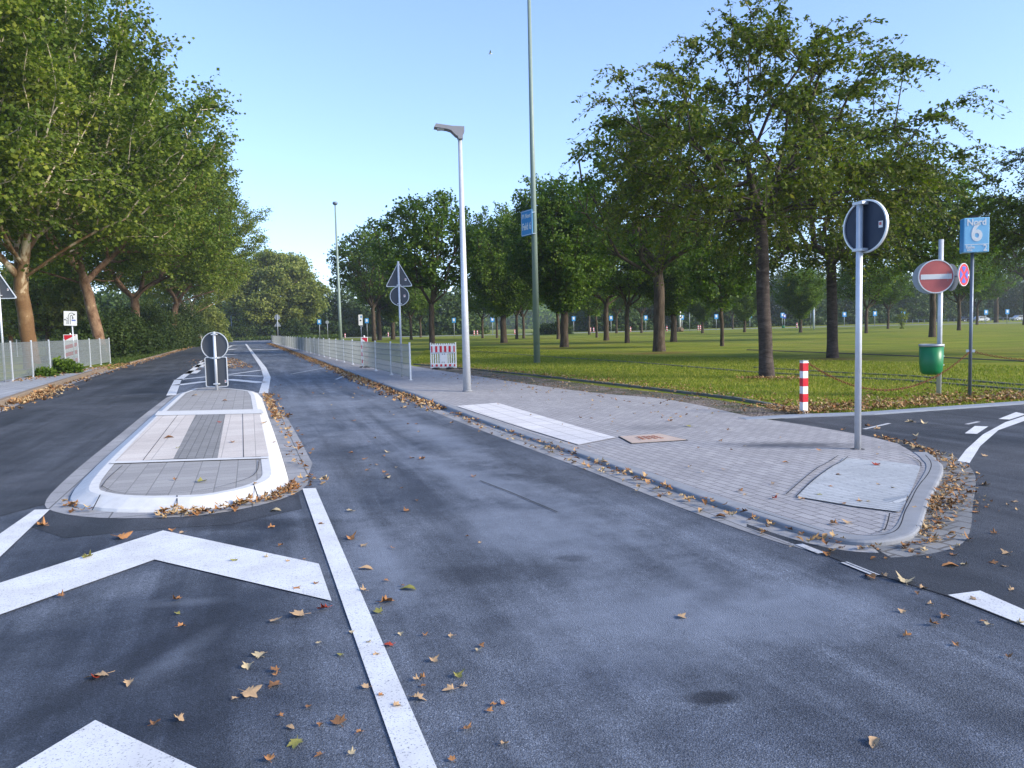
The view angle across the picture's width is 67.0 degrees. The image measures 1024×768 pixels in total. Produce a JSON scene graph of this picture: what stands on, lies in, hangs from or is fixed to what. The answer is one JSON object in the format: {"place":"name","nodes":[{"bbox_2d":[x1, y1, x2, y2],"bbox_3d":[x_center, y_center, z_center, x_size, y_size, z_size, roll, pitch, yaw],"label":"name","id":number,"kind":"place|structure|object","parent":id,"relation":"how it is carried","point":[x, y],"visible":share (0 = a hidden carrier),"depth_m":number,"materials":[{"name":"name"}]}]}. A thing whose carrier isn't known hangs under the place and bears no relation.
{"place":"outdoors","nodes":[
{"label":"outdoors","id":0,"kind":"place"},
{"bbox_2d":[0,367,102,398],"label":"pavement","id":1,"kind":"structure","parent":0,"point":[9,387],"depth_m":25.38,"materials":[{"name":"concrete"}]},
{"bbox_2d":[0,274,16,381],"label":"traffic sign","id":2,"kind":"object","parent":1,"relation":"on","point":[6,291],"visible":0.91,"depth_m":26.46,"materials":[{"name":"metal"}]},
{"bbox_2d":[0,338,110,380],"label":"fence","id":3,"kind":"object","parent":1,"relation":"on","point":[10,355],"visible":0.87,"depth_m":31.37,"materials":[{"name":"metal"}]},
{"bbox_2d":[34,356,85,373],"bbox_3d":[-18.785,-0.792,32.023,2.345,0.765,1.285,-1,4,0],"label":"weed","id":4,"kind":"object","parent":1,"relation":"on","point":[67,365],"visible":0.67,"depth_m":31.82,"materials":[{"name":"green plant"}]},
{"bbox_2d":[0,343,231,515],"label":"road","id":5,"kind":"structure","parent":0,"point":[49,446],"depth_m":14.47,"materials":[{"name":"asphalt"}]},
{"bbox_2d":[7,383,79,403],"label":"leaf litter","id":6,"kind":"object","parent":5,"relation":"on","point":[37,393],"visible":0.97,"depth_m":21.27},
{"bbox_2d":[0,347,191,411],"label":"leaf litter","id":7,"kind":"object","parent":5,"relation":"on","point":[82,378],"visible":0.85,"depth_m":30.11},
{"bbox_2d":[0,340,1023,767],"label":"road","id":8,"kind":"structure","parent":0,"point":[596,650],"depth_m":3.99,"materials":[{"name":"asphalt"}]},
{"bbox_2d":[0,509,49,555],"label":"road marking","id":9,"kind":"object","parent":8,"relation":"on","point":[10,536],"visible":1,"depth_m":6.47,"materials":[{"name":"white paint"}]},
{"bbox_2d":[0,367,107,405],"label":"kerb","id":10,"kind":"structure","parent":8,"relation":"on","point":[4,400],"depth_m":24.77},
{"bbox_2d":[16,720,195,767],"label":"road marking","id":11,"kind":"object","parent":8,"relation":"on","point":[95,744],"visible":1,"depth_m":2.95,"materials":[{"name":"white paint"}]},
{"bbox_2d":[0,530,331,613],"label":"road marking","id":12,"kind":"object","parent":8,"relation":"on","point":[271,569],"visible":1,"depth_m":5.31,"materials":[{"name":"white paint"}]},
{"bbox_2d":[33,494,301,537],"bbox_3d":[-3.068,1.167,6.860,2.345,0.001,1.151,-2,4,-11],"label":"road patch","id":13,"kind":"object","parent":8,"relation":"on","point":[62,525],"visible":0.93,"depth_m":6.67,"materials":[{"name":"asphalt"}]},
{"bbox_2d":[45,392,311,517],"bbox_3d":[-5.677,0.657,14.603,2.708,0.001,16.634,-3,4,-19],"label":"gutter","id":14,"kind":"object","parent":8,"relation":"on","point":[65,488],"visible":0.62,"depth_m":9.06,"materials":[{"name":"concrete"}]},
{"bbox_2d":[154,478,311,517],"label":"leaf litter","id":15,"kind":"object","parent":14,"relation":"on","point":[289,487],"visible":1,"depth_m":7.13,"materials":[{"name":"plant"}]},
{"bbox_2d":[273,414,328,483],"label":"leaf litter","id":16,"kind":"object","parent":14,"relation":"on","point":[298,447],"visible":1,"depth_m":10.41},
{"bbox_2d":[69,387,288,512],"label":"traffic island","id":17,"kind":"structure","parent":8,"relation":"on","point":[147,461],"depth_m":9.22,"materials":[{"name":"white concrete"}]},
{"bbox_2d":[201,332,227,389],"bbox_3d":[-7.964,-0.582,20.742,0.731,1.636,0.126,-1,4,1],"label":"traffic sign","id":18,"kind":"object","parent":17,"relation":"on","point":[214,346],"visible":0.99,"depth_m":20.76,"materials":[{"name":"metal"}]},
{"bbox_2d":[245,344,270,392],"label":"road marking","id":19,"kind":"object","parent":8,"relation":"on","point":[265,384],"visible":1,"depth_m":28.90,"materials":[{"name":"white paint"}]},
{"bbox_2d":[262,392,292,417],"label":"leaf litter","id":20,"kind":"object","parent":8,"relation":"on","point":[268,400],"visible":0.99,"depth_m":16.27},
{"bbox_2d":[266,343,446,410],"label":"leaf litter","id":21,"kind":"object","parent":8,"relation":"on","point":[358,378],"visible":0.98,"depth_m":22.72,"materials":[{"name":"plant"}]},
{"bbox_2d":[302,488,436,767],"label":"road marking","id":22,"kind":"object","parent":8,"relation":"on","point":[410,746],"visible":1,"depth_m":3.75,"materials":[{"name":"white paint"}]},
{"bbox_2d":[308,359,878,552],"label":"gutter","id":23,"kind":"object","parent":8,"relation":"on","point":[739,521],"visible":0.7,"depth_m":7.24,"materials":[{"name":"concrete"}]},
{"bbox_2d":[450,412,881,550],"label":"leaf litter","id":24,"kind":"object","parent":23,"relation":"on","point":[824,535],"visible":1,"depth_m":7.46,"materials":[{"name":"plant"}]},
{"bbox_2d":[272,343,942,545],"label":"kerb","id":25,"kind":"structure","parent":8,"relation":"on","point":[908,529],"depth_m":6.91,"materials":[{"name":"concrete"}]},
{"bbox_2d":[738,401,1023,418],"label":"side road kerb","id":26,"kind":"structure","parent":8,"relation":"on","point":[895,411],"depth_m":12.94,"materials":[{"name":"concrete"}]},
{"bbox_2d":[950,591,1023,624],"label":"road marking","id":27,"kind":"object","parent":8,"relation":"on","point":[991,603],"visible":1,"depth_m":4.26,"materials":[{"name":"white paint"}]},
{"bbox_2d":[0,319,1023,412],"bbox_3d":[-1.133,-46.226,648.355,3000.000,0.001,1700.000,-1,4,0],"label":"ground","id":28,"kind":"structure","parent":0,"point":[1004,338],"depth_m":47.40,"materials":[{"name":"green plant"}]},
{"bbox_2d":[0,265,55,351],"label":"shrub","id":29,"kind":"object","parent":28,"relation":"on","point":[2,273],"visible":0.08,"depth_m":93.40,"materials":[{"name":"green plant"}]},
{"bbox_2d":[1,270,98,352],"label":"shrub","id":30,"kind":"object","parent":28,"relation":"on","point":[46,308],"visible":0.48,"depth_m":75.35,"materials":[{"name":"green plant"}]},
{"bbox_2d":[0,0,142,246],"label":"plane tree","id":31,"kind":"object","parent":28,"relation":"on","point":[18,180],"visible":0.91,"depth_m":33.32,"materials":[{"name":"green plant"}]},
{"bbox_2d":[40,330,112,362],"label":"shrub","id":32,"kind":"object","parent":28,"relation":"on","point":[84,336],"visible":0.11,"depth_m":49.24,"materials":[{"name":"green plant"}]},
{"bbox_2d":[50,316,139,357],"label":"shrub","id":33,"kind":"object","parent":28,"relation":"on","point":[121,342],"visible":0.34,"depth_m":55.31,"materials":[{"name":"green plant"}]},
{"bbox_2d":[73,314,157,354],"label":"shrub","id":34,"kind":"object","parent":28,"relation":"on","point":[141,344],"visible":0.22,"depth_m":62.78,"materials":[{"name":"green plant"}]},
{"bbox_2d":[0,41,243,350],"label":"plane tree","id":35,"kind":"object","parent":28,"relation":"on","point":[157,253],"visible":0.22,"depth_m":53.02,"materials":[{"name":"green plant"}]},
{"bbox_2d":[0,0,245,369],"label":"plane tree","id":36,"kind":"object","parent":28,"relation":"on","point":[152,153],"visible":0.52,"depth_m":39.42,"materials":[{"name":"green plant"}]},
{"bbox_2d":[2,123,253,316],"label":"plane tree","id":37,"kind":"object","parent":28,"relation":"on","point":[184,272],"visible":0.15,"depth_m":72.66,"materials":[{"name":"green plant"}]},
{"bbox_2d":[85,348,179,364],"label":"grass","id":38,"kind":"structure","parent":28,"relation":"on","point":[121,360],"depth_m":52.13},
{"bbox_2d":[99,307,170,351],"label":"shrub","id":39,"kind":"object","parent":28,"relation":"on","point":[155,340],"visible":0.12,"depth_m":70.85,"materials":[{"name":"green plant"}]},
{"bbox_2d":[115,303,182,349],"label":"shrub","id":40,"kind":"object","parent":28,"relation":"on","point":[150,317],"visible":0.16,"depth_m":79.82,"materials":[{"name":"green plant"}]},
{"bbox_2d":[140,298,194,347],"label":"shrub","id":41,"kind":"object","parent":28,"relation":"on","point":[179,331],"visible":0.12,"depth_m":90.14,"materials":[{"name":"green plant"}]},
{"bbox_2d":[149,302,203,346],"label":"shrub","id":42,"kind":"object","parent":28,"relation":"on","point":[194,342],"visible":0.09,"depth_m":101.27,"materials":[{"name":"green plant"}]},
{"bbox_2d":[91,165,273,325],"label":"plane tree","id":43,"kind":"object","parent":28,"relation":"on","point":[175,291],"visible":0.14,"depth_m":98.13,"materials":[{"name":"green plant"}]},
{"bbox_2d":[132,212,253,316],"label":"plane tree","id":44,"kind":"object","parent":28,"relation":"on","point":[152,295],"visible":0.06,"depth_m":132.72,"materials":[{"name":"green plant"}]},
{"bbox_2d":[168,298,217,344],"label":"shrub","id":45,"kind":"object","parent":28,"relation":"on","point":[199,325],"visible":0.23,"depth_m":112.92,"materials":[{"name":"green plant"}]},
{"bbox_2d":[182,299,232,341],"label":"shrub","id":46,"kind":"object","parent":28,"relation":"on","point":[218,320],"visible":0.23,"depth_m":148.47,"materials":[{"name":"green plant"}]},
{"bbox_2d":[228,326,260,338],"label":"shrub","id":47,"kind":"object","parent":28,"relation":"on","point":[236,332],"visible":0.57,"depth_m":177.64,"materials":[{"name":"green plant"}]},
{"bbox_2d":[215,248,333,334],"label":"plane tree","id":48,"kind":"object","parent":28,"relation":"on","point":[287,286],"visible":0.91,"depth_m":182.25,"materials":[{"name":"green plant"}]},
{"bbox_2d":[233,334,342,340],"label":"grass","id":49,"kind":"structure","parent":28,"relation":"on","point":[327,336],"depth_m":173.49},
{"bbox_2d":[275,318,310,336],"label":"shrub","id":50,"kind":"object","parent":28,"relation":"on","point":[291,327],"visible":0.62,"depth_m":176.02,"materials":[{"name":"green plant"}]},
{"bbox_2d":[332,202,341,339],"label":"street lamp","id":51,"kind":"object","parent":28,"relation":"on","point":[338,298],"visible":0.96,"depth_m":94.20,"materials":[{"name":"metal"}]},
{"bbox_2d":[323,223,415,340],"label":"lime tree","id":52,"kind":"object","parent":28,"relation":"on","point":[366,277],"visible":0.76,"depth_m":109.39,"materials":[{"name":"green plant"}]},
{"bbox_2d":[342,246,401,339],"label":"lime tree","id":53,"kind":"object","parent":28,"relation":"on","point":[378,316],"visible":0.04,"depth_m":125.53,"materials":[{"name":"green plant"}]},
{"bbox_2d":[358,263,420,338],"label":"lime tree","id":54,"kind":"object","parent":28,"relation":"on","point":[388,313],"visible":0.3,"depth_m":127.21,"materials":[{"name":"green plant"}]},
{"bbox_2d":[382,275,435,339],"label":"lime tree","id":55,"kind":"object","parent":28,"relation":"on","point":[418,302],"visible":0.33,"depth_m":118.56,"materials":[{"name":"green plant"}]},
{"bbox_2d":[363,187,496,349],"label":"lime tree","id":56,"kind":"object","parent":28,"relation":"on","point":[433,226],"visible":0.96,"depth_m":55.71,"materials":[{"name":"green plant"}]},
{"bbox_2d":[457,275,488,337],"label":"lime tree","id":57,"kind":"object","parent":28,"relation":"on","point":[471,302],"visible":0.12,"depth_m":117.56,"materials":[{"name":"green plant"}]},
{"bbox_2d":[453,201,532,342],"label":"lime tree","id":58,"kind":"object","parent":28,"relation":"on","point":[503,295],"visible":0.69,"depth_m":75.92,"materials":[{"name":"green plant"}]},
{"bbox_2d":[0,256,1023,349],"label":"woodland","id":59,"kind":"object","parent":28,"relation":"on","point":[917,307],"visible":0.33,"depth_m":206.44,"materials":[{"name":"green plant"}]},
{"bbox_2d":[476,304,573,329],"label":"distant woodland","id":60,"kind":"object","parent":28,"relation":"on","point":[546,316],"visible":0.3,"depth_m":508.33,"materials":[{"name":"green plant"}]},
{"bbox_2d":[521,0,539,362],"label":"lamp mast","id":61,"kind":"object","parent":28,"relation":"on","point":[529,222],"visible":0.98,"depth_m":33.03,"materials":[{"name":"metal"}]},
{"bbox_2d":[497,172,638,346],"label":"lime tree","id":62,"kind":"object","parent":28,"relation":"on","point":[568,269],"visible":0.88,"depth_m":55.09,"materials":[{"name":"green plant"}]},
{"bbox_2d":[581,278,618,337],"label":"lime tree","id":63,"kind":"object","parent":28,"relation":"on","point":[597,303],"visible":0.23,"depth_m":95.80,"materials":[{"name":"green plant"}]},
{"bbox_2d":[413,364,799,410],"bbox_3d":[0.654,-0.222,24.264,0.922,0.060,23.810,-3,5,-23],"label":"edging stone","id":64,"kind":"object","parent":28,"relation":"on","point":[694,393],"visible":0.69,"depth_m":19.01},
{"bbox_2d":[584,260,637,340],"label":"lime tree","id":65,"kind":"object","parent":28,"relation":"on","point":[606,303],"visible":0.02,"depth_m":77.53,"materials":[{"name":"brown plant"}]},
{"bbox_2d":[418,364,815,419],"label":"gravel verge","id":66,"kind":"structure","parent":28,"relation":"on","point":[753,411],"depth_m":17.84,"materials":[{"name":"gravel"}]},
{"bbox_2d":[430,342,456,369],"bbox_3d":[-2.692,-1.105,30.316,1.034,1.041,0.750,-1,4,6],"label":"barrier","id":67,"kind":"object","parent":66,"relation":"on","point":[444,351],"visible":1,"depth_m":30.29,"materials":[{"name":"white plastic"}]},
{"bbox_2d":[799,360,808,413],"bbox_3d":[4.946,0.049,13.069,0.138,0.898,0.106,-2,4,-12],"label":"bollard","id":68,"kind":"object","parent":66,"relation":"on","point":[803,383],"visible":0.94,"depth_m":13.03,"materials":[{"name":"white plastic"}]},
{"bbox_2d":[589,222,659,342],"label":"lime tree","id":69,"kind":"object","parent":28,"relation":"on","point":[616,282],"visible":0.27,"depth_m":64.53,"materials":[{"name":"green plant"}]},
{"bbox_2d":[620,272,652,332],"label":"lime tree","id":70,"kind":"object","parent":28,"relation":"on","point":[640,303],"visible":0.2,"depth_m":131.92,"materials":[{"name":"green plant"}]},
{"bbox_2d":[419,362,876,410],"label":"leaf litter","id":71,"kind":"object","parent":28,"relation":"on","point":[761,398],"visible":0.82,"depth_m":19.59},
{"bbox_2d":[553,90,774,351],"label":"lime tree","id":72,"kind":"object","parent":28,"relation":"on","point":[659,345],"visible":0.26,"depth_m":43.32,"materials":[{"name":"green plant"}]},
{"bbox_2d":[617,212,719,341],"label":"lime tree","id":73,"kind":"object","parent":28,"relation":"on","point":[676,285],"visible":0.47,"depth_m":63.94,"materials":[{"name":"green plant"}]},
{"bbox_2d":[684,280,722,332],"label":"lime tree","id":74,"kind":"object","parent":28,"relation":"on","point":[699,312],"visible":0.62,"depth_m":110.74,"materials":[{"name":"green plant"}]},
{"bbox_2d":[672,244,755,345],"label":"lime tree","id":75,"kind":"object","parent":28,"relation":"on","point":[704,291],"visible":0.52,"depth_m":49.63,"materials":[{"name":"green plant"}]},
{"bbox_2d":[472,350,1023,390],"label":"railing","id":76,"kind":"object","parent":28,"relation":"on","point":[996,387],"visible":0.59,"depth_m":21.03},
{"bbox_2d":[728,281,770,331],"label":"lime tree","id":77,"kind":"object","parent":28,"relation":"on","point":[744,309],"visible":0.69,"depth_m":110.63,"materials":[{"name":"green plant"}]},
{"bbox_2d":[554,0,1016,377],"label":"cherry tree","id":78,"kind":"object","parent":28,"relation":"on","point":[648,181],"visible":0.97,"depth_m":19.61,"materials":[{"name":"green plant"}]},
{"bbox_2d":[772,265,826,332],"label":"lime tree","id":79,"kind":"object","parent":28,"relation":"on","point":[797,299],"visible":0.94,"depth_m":96.42,"materials":[{"name":"green plant"}]},
{"bbox_2d":[677,110,1017,357],"bbox_3d":[12.757,-6.214,32.562,12.165,10.184,13.048,-1,4,0],"label":"cherry tree","id":80,"kind":"object","parent":28,"relation":"on","point":[831,279],"visible":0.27,"depth_m":30.05,"materials":[{"name":"green plant"}]},
{"bbox_2d":[699,387,1023,413],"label":"leaf litter","id":81,"kind":"object","parent":28,"relation":"on","point":[819,409],"visible":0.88,"depth_m":14.19,"materials":[{"name":"plant"}]},
{"bbox_2d":[836,257,900,332],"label":"lime tree","id":82,"kind":"object","parent":28,"relation":"on","point":[866,290],"visible":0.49,"depth_m":81.41,"materials":[{"name":"green plant"}]},
{"bbox_2d":[753,367,1022,385],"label":"edging stone","id":83,"kind":"object","parent":28,"relation":"on","point":[1016,384],"visible":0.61,"depth_m":20.74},
{"bbox_2d":[862,265,916,328],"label":"lime tree","id":84,"kind":"object","parent":28,"relation":"on","point":[893,296],"visible":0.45,"depth_m":110.25,"materials":[{"name":"green plant"}]},
{"bbox_2d":[912,239,968,393],"bbox_3d":[8.721,-1.329,15.650,1.037,3.160,0.478,-1,4,7],"label":"traffic sign","id":85,"kind":"object","parent":28,"relation":"on","point":[940,276],"visible":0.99,"depth_m":15.53,"materials":[{"name":"metal"}]},
{"bbox_2d":[918,344,944,374],"bbox_3d":[8.504,-0.499,15.688,0.470,0.622,0.470,-1,4,0],"label":"litter bin","id":86,"kind":"object","parent":85,"relation":"attached to","point":[931,357],"visible":0.98,"depth_m":15.52,"materials":[{"name":"green plastic"}]},
{"bbox_2d":[877,167,1017,336],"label":"lime tree","id":87,"kind":"object","parent":28,"relation":"on","point":[932,320],"visible":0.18,"depth_m":58.19,"materials":[{"name":"green plant"}]},
{"bbox_2d":[932,240,998,329],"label":"lime tree","id":88,"kind":"object","parent":28,"relation":"on","point":[980,281],"visible":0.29,"depth_m":84.17,"materials":[{"name":"green plant"}]},
{"bbox_2d":[959,215,989,396],"bbox_3d":[8.978,-1.484,15.062,0.447,3.542,0.246,0,4,13],"label":"parking sign","id":89,"kind":"object","parent":28,"relation":"on","point":[974,233],"visible":0.99,"depth_m":14.89,"materials":[{"name":"metal"}]},
{"bbox_2d":[928,147,1023,285],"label":"cherry tree","id":90,"kind":"object","parent":28,"relation":"on","point":[1016,234],"visible":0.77,"depth_m":30.87,"materials":[{"name":"green plant"}]},
{"bbox_2d":[956,264,1008,324],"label":"lime tree","id":91,"kind":"object","parent":28,"relation":"on","point":[983,295],"visible":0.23,"depth_m":131.96,"materials":[{"name":"green plant"}]},
{"bbox_2d":[983,242,1023,322],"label":"lime tree","id":92,"kind":"object","parent":28,"relation":"on","point":[1009,284],"visible":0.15,"depth_m":163.48,"materials":[{"name":"green plant"}]},
{"bbox_2d":[987,196,1023,324],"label":"lime tree","id":93,"kind":"object","parent":28,"relation":"on","point":[1017,270],"visible":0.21,"depth_m":117.60,"materials":[{"name":"green plant"}]},
{"bbox_2d":[0,0,1023,318],"label":"sky","id":94,"kind":"structure","parent":0,"point":[343,101],"materials":[{"name":"blue"}]},
{"bbox_2d":[272,342,925,534],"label":"pavement","id":95,"kind":"structure","parent":0,"point":[755,466],"depth_m":9.97,"materials":[{"name":"concrete"}]},
{"bbox_2d":[271,336,411,379],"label":"fence","id":96,"kind":"object","parent":95,"relation":"on","point":[346,350],"visible":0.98,"depth_m":33.02,"materials":[{"name":"metal"}]},
{"bbox_2d":[386,261,411,376],"bbox_3d":[-3.568,-2.048,24.685,0.819,3.700,0.116,-1,4,0],"label":"traffic sign","id":97,"kind":"object","parent":95,"relation":"on","point":[399,281],"visible":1,"depth_m":24.64,"materials":[{"name":"metal"}]},
{"bbox_2d":[434,123,471,391],"bbox_3d":[-1.390,-2.878,18.327,0.725,6.390,0.260,-2,4,-8],"label":"street lamp","id":98,"kind":"object","parent":95,"relation":"on","point":[457,132],"visible":0.9,"depth_m":18.31,"materials":[{"name":"metal"}]},
{"bbox_2d":[280,373,781,424],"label":"leaf litter","id":99,"kind":"object","parent":95,"relation":"on","point":[580,394],"visible":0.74,"depth_m":17.42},
{"bbox_2d":[458,403,614,444],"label":"tactile paving","id":100,"kind":"structure","parent":95,"relation":"on","point":[543,425],"depth_m":12.32,"materials":[{"name":"concrete"}]},
{"bbox_2d":[618,434,687,443],"bbox_3d":[1.864,0.741,10.533,0.813,0.036,0.697,-2,4,-14],"label":"drain cover","id":101,"kind":"object","parent":95,"relation":"on","point":[646,438],"visible":1,"depth_m":10.42,"materials":[{"name":"metal"}]},
{"bbox_2d":[798,458,919,511],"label":"tactile paving","id":102,"kind":"structure","parent":95,"relation":"on","point":[855,480],"depth_m":7.23,"materials":[{"name":"concrete"}]},
{"bbox_2d":[843,199,888,449],"bbox_3d":[4.129,-0.677,9.148,0.170,2.970,0.622,-3,5,-25],"label":"traffic sign","id":103,"kind":"object","parent":95,"relation":"on","point":[865,225],"visible":1,"depth_m":9.11,"materials":[{"name":"metal"}]},
{"bbox_2d":[747,404,1023,624],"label":"side road","id":104,"kind":"structure","parent":0,"point":[1000,467],"depth_m":6.49,"materials":[{"name":"asphalt"}]},
{"bbox_2d":[822,434,983,558],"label":"leaf litter","id":105,"kind":"object","parent":104,"relation":"on","point":[933,508],"visible":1,"depth_m":6.57,"materials":[{"name":"plant"}]},
{"bbox_2d":[874,455,975,556],"bbox_3d":[3.854,0.988,6.950,0.560,0.002,4.484,1,5,33],"label":"gutter","id":106,"kind":"object","parent":104,"relation":"on","point":[963,518],"visible":0.74,"depth_m":5.98,"materials":[{"name":"stone"}]},
{"bbox_2d":[958,416,1023,462],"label":"road marking","id":107,"kind":"object","parent":104,"relation":"on","point":[968,454],"visible":1,"depth_m":9.84,"materials":[{"name":"white paint"}]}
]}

